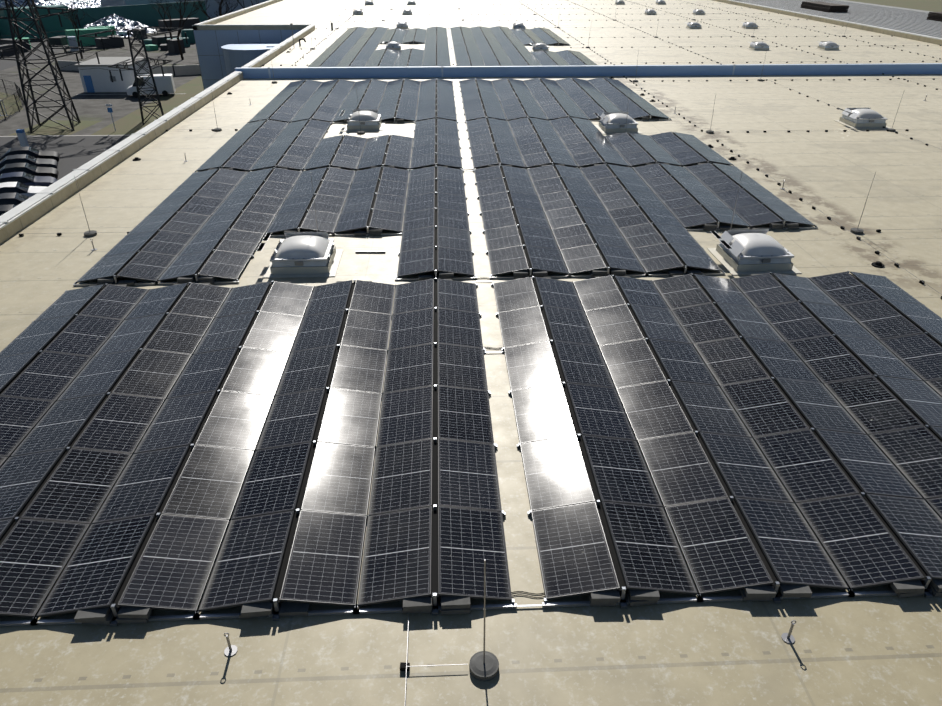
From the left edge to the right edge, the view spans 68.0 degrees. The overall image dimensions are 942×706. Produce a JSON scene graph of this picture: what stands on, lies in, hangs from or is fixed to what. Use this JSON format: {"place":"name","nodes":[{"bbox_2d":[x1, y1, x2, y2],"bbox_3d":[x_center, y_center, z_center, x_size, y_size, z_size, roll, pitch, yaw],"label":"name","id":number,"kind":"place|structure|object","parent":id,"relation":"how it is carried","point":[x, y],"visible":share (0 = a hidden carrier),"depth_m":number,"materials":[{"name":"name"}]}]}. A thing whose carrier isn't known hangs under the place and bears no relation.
{"place":"outdoors","nodes":[
{"label":"outdoors","id":0,"kind":"place"},
{"bbox_2d":[60,2,86,58],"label":"bare tree","id":1,"kind":"object","parent":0,"point":[74,23],"visible":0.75,"depth_m":111.23,"materials":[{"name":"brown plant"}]},
{"bbox_2d":[0,18,212,136],"bbox_3d":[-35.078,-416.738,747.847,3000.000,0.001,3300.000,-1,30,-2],"label":"ground","id":2,"kind":"structure","parent":0,"point":[91,107],"depth_m":88.62,"materials":[{"name":"grey concrete"}]},
{"bbox_2d":[0,0,101,8],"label":"scrap heap","id":3,"kind":"object","parent":2,"relation":"on","point":[89,3],"visible":0.29,"depth_m":168.64,"materials":[{"name":"metal"}]},
{"bbox_2d":[78,14,156,36],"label":"scrap heap","id":4,"kind":"object","parent":2,"relation":"on","point":[116,21],"visible":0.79,"depth_m":146.52,"materials":[{"name":"metal"}]},
{"bbox_2d":[0,0,268,91],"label":"yard buildings","id":5,"kind":"structure","parent":2,"relation":"on","point":[97,78],"depth_m":135.22,"materials":[{"name":"white paint"}]},
{"bbox_2d":[126,73,175,97],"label":"white van","id":6,"kind":"object","parent":2,"relation":"on","point":[165,85],"visible":0.73,"depth_m":85.49,"materials":[{"name":"white paint"}]},
{"bbox_2d":[149,0,172,38],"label":"bare tree","id":7,"kind":"object","parent":2,"relation":"on","point":[170,33],"visible":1,"depth_m":119.05,"materials":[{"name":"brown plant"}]},
{"bbox_2d":[170,0,201,59],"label":"bare tree","id":8,"kind":"object","parent":2,"relation":"on","point":[179,32],"visible":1,"depth_m":111.31,"materials":[{"name":"brown plant"}]},
{"bbox_2d":[186,0,235,18],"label":"bare tree","id":9,"kind":"object","parent":2,"relation":"on","point":[204,12],"visible":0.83,"depth_m":114.96,"materials":[{"name":"brown plant"}]},
{"bbox_2d":[205,4,231,19],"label":"bare tree","id":10,"kind":"object","parent":2,"relation":"on","point":[227,7],"visible":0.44,"depth_m":106.08,"materials":[{"name":"brown plant"}]},
{"bbox_2d":[218,0,238,12],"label":"bare tree","id":11,"kind":"object","parent":2,"relation":"on","point":[229,3],"visible":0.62,"depth_m":129.78,"materials":[{"name":"brown plant"}]},
{"bbox_2d":[193,30,300,89],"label":"building body","id":12,"kind":"structure","parent":2,"relation":"on","point":[209,44],"depth_m":78.25,"materials":[{"name":"silver metal"}]},
{"bbox_2d":[0,0,941,705],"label":"roof membrane","id":13,"kind":"object","parent":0,"point":[876,650],"visible":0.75,"depth_m":17.68,"materials":[{"name":"beige plastic"}]},
{"bbox_2d":[0,26,941,626],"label":"panel mounting frame","id":14,"kind":"object","parent":13,"relation":"on","point":[116,614],"visible":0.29,"depth_m":12.09,"materials":[{"name":"silver metal"}]},
{"bbox_2d":[0,26,941,616],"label":"solar panels","id":15,"kind":"object","parent":14,"relation":"on","point":[842,398],"visible":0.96,"depth_m":14.35,"materials":[{"name":"black glass"}]},
{"bbox_2d":[19,0,941,697],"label":"lightning protection","id":16,"kind":"object","parent":13,"relation":"on","point":[483,664],"visible":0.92,"depth_m":24.60,"materials":[{"name":"silver metal"}]},
{"bbox_2d":[90,22,926,656],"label":"roof fittings","id":17,"kind":"object","parent":13,"relation":"on","point":[232,650],"visible":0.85,"depth_m":10.01,"materials":[{"name":"grey metal"}]},
{"bbox_2d":[256,232,342,277],"bbox_3d":[-4.929,-2.942,20.213,2.157,0.760,2.010,-1,30,-2],"label":"skylight","id":18,"kind":"object","parent":17,"relation":"on","point":[305,254],"visible":1,"depth_m":19.66,"materials":[{"name":"plastic"}]},
{"bbox_2d":[352,9,363,14],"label":"skylight","id":19,"kind":"object","parent":17,"relation":"on","point":[358,12],"visible":0.98,"depth_m":94.43,"materials":[{"name":"metal"}]},
{"bbox_2d":[339,109,384,130],"bbox_3d":[-5.537,-11.966,35.719,2.157,0.760,2.010,-1,30,-2],"label":"skylight","id":20,"kind":"object","parent":17,"relation":"on","point":[370,120],"visible":0.98,"depth_m":35.15,"materials":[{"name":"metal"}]},
{"bbox_2d":[365,1,374,4],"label":"skylight","id":21,"kind":"object","parent":17,"relation":"on","point":[369,2],"visible":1,"depth_m":110.23,"materials":[{"name":"metal"}]},
{"bbox_2d":[386,41,402,49],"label":"skylight","id":22,"kind":"object","parent":17,"relation":"on","point":[395,45],"visible":0.98,"depth_m":62.38,"materials":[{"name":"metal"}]},
{"bbox_2d":[394,22,409,28],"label":"skylight","id":23,"kind":"object","parent":17,"relation":"on","point":[402,25],"visible":0.98,"depth_m":78.62,"materials":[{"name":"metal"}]},
{"bbox_2d":[401,9,413,14],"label":"skylight","id":24,"kind":"object","parent":17,"relation":"on","point":[407,11],"visible":0.98,"depth_m":94.49,"materials":[{"name":"plastic"}]},
{"bbox_2d":[407,0,415,4],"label":"skylight","id":25,"kind":"object","parent":17,"relation":"on","point":[411,2],"visible":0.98,"depth_m":110.30,"materials":[{"name":"plastic"}]},
{"bbox_2d":[511,23,524,28],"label":"skylight","id":26,"kind":"object","parent":17,"relation":"on","point":[518,25],"visible":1,"depth_m":77.70,"materials":[{"name":"plastic"}]},
{"bbox_2d":[530,43,549,51],"bbox_3d":[6.106,-27.159,61.958,1.769,0.623,1.648,-1,30,-1],"label":"skylight","id":27,"kind":"object","parent":17,"relation":"on","point":[539,46],"visible":0.98,"depth_m":61.47,"materials":[{"name":"plastic"}]},
{"bbox_2d":[594,112,642,133],"bbox_3d":[7.352,-11.636,35.151,2.157,0.760,2.010,-2,30,-3],"label":"skylight","id":28,"kind":"object","parent":17,"relation":"on","point":[612,122],"visible":0.98,"depth_m":34.59,"materials":[{"name":"plastic"}]},
{"bbox_2d":[614,0,625,4],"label":"skylight","id":29,"kind":"object","parent":17,"relation":"on","point":[619,2],"visible":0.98,"depth_m":111.30,"materials":[{"name":"plastic"}]},
{"bbox_2d":[644,9,656,14],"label":"skylight","id":30,"kind":"object","parent":17,"relation":"on","point":[650,11],"visible":1,"depth_m":94.60,"materials":[{"name":"plastic"}]},
{"bbox_2d":[655,0,666,4],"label":"skylight","id":31,"kind":"object","parent":17,"relation":"on","point":[660,2],"visible":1,"depth_m":111.48,"materials":[{"name":"plastic"}]},
{"bbox_2d":[684,22,701,28],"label":"skylight","id":32,"kind":"object","parent":17,"relation":"on","point":[693,25],"visible":1,"depth_m":78.54,"materials":[{"name":"plastic"}]},
{"bbox_2d":[692,9,704,14],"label":"skylight","id":33,"kind":"object","parent":17,"relation":"on","point":[698,12],"visible":1,"depth_m":94.67,"materials":[{"name":"plastic"}]},
{"bbox_2d":[740,22,758,28],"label":"skylight","id":34,"kind":"object","parent":17,"relation":"on","point":[749,25],"visible":0.96,"depth_m":78.69,"materials":[{"name":"plastic"}]},
{"bbox_2d":[707,229,801,274],"bbox_3d":[8.224,-3.045,20.390,2.157,0.760,2.010,-2,30,-3],"label":"skylight","id":35,"kind":"object","parent":17,"relation":"on","point":[746,252],"visible":1,"depth_m":19.85,"materials":[{"name":"plastic"}]},
{"bbox_2d":[747,42,771,50],"bbox_3d":[25.884,-27.629,62.767,1.769,0.623,1.648,-1,30,-1],"label":"skylight","id":36,"kind":"object","parent":17,"relation":"on","point":[758,46],"visible":1,"depth_m":62.29,"materials":[{"name":"plastic"}]},
{"bbox_2d":[816,41,839,49],"bbox_3d":[32.183,-27.712,62.909,1.769,0.623,1.648,-2,30,-3],"label":"skylight","id":37,"kind":"object","parent":17,"relation":"on","point":[827,45],"visible":1,"depth_m":62.46,"materials":[{"name":"plastic"}]},
{"bbox_2d":[834,108,889,128],"bbox_3d":[20.265,-12.213,36.143,2.157,0.760,2.010,-1,30,-2],"label":"skylight","id":38,"kind":"object","parent":17,"relation":"on","point":[860,118],"visible":1,"depth_m":35.60,"materials":[{"name":"plastic"}]},
{"bbox_2d":[0,0,941,244],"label":"roof parapets","id":39,"kind":"object","parent":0,"point":[23,215],"visible":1,"depth_m":36.12,"materials":[{"name":"beige concrete"}]},
{"bbox_2d":[0,0,941,180],"bbox_3d":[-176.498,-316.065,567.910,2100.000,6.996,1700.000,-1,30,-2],"label":"ground sheets","id":40,"kind":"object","parent":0,"point":[75,151],"visible":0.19,"depth_m":76.54,"materials":[{"name":"concrete"}]},
{"bbox_2d":[0,204,16,215],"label":"parked car","id":41,"kind":"object","parent":40,"relation":"on","point":[4,209],"visible":0.04,"depth_m":44.87,"materials":[{"name":"black paint"}]},
{"bbox_2d":[0,193,29,204],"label":"parked car","id":42,"kind":"object","parent":40,"relation":"on","point":[11,198],"visible":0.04,"depth_m":46.89,"materials":[{"name":"grey paint"}]},
{"bbox_2d":[0,182,45,196],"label":"parked car","id":43,"kind":"object","parent":40,"relation":"on","point":[19,188],"visible":0.31,"depth_m":49.33,"materials":[{"name":"white paint"}]},
{"bbox_2d":[0,172,56,186],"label":"parked car","id":44,"kind":"object","parent":40,"relation":"on","point":[28,179],"visible":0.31,"depth_m":51.60,"materials":[{"name":"blue paint"}]},
{"bbox_2d":[0,154,57,168],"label":"parked car","id":45,"kind":"object","parent":40,"relation":"on","point":[28,159],"visible":0.4,"depth_m":55.99,"materials":[{"name":"grey paint"}]},
{"bbox_2d":[0,163,58,178],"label":"parked car","id":46,"kind":"object","parent":40,"relation":"on","point":[31,169],"visible":0.35,"depth_m":53.82,"materials":[{"name":"black paint"}]},
{"bbox_2d":[0,147,59,161],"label":"parked car","id":47,"kind":"object","parent":40,"relation":"on","point":[36,153],"visible":0.5,"depth_m":58.17,"materials":[{"name":"black paint"}]},
{"bbox_2d":[0,0,99,132],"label":"transmission tower","id":48,"kind":"structure","parent":40,"relation":"on","point":[11,5],"depth_m":67.90,"materials":[{"name":"metal"}]},
{"bbox_2d":[0,79,115,146],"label":"yard fence and signs","id":49,"kind":"object","parent":40,"relation":"on","point":[22,138],"visible":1,"depth_m":75.10,"materials":[{"name":"metal"}]},
{"bbox_2d":[78,27,187,124],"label":"transmission tower","id":50,"kind":"structure","parent":40,"relation":"on","point":[141,104],"depth_m":70.68,"materials":[{"name":"metal"}]},
{"bbox_2d":[1,0,168,76],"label":"substation conductors","id":51,"kind":"object","parent":50,"relation":"attached to","point":[76,53],"visible":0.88,"depth_m":68.62,"materials":[{"name":"metal"}]},
{"bbox_2d":[221,42,279,75],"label":"storage tank","id":52,"kind":"object","parent":40,"relation":"on","point":[237,55],"visible":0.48,"depth_m":73.06,"materials":[{"name":"metal"}]},
{"bbox_2d":[734,0,941,37],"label":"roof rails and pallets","id":53,"kind":"object","parent":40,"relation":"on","point":[826,6],"visible":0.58,"depth_m":109.41,"materials":[{"name":"silver metal"}]},
{"bbox_2d":[235,63,941,78],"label":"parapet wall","id":54,"kind":"structure","parent":0,"point":[539,71],"depth_m":49.75,"materials":[{"name":"blue metal"}]}
]}

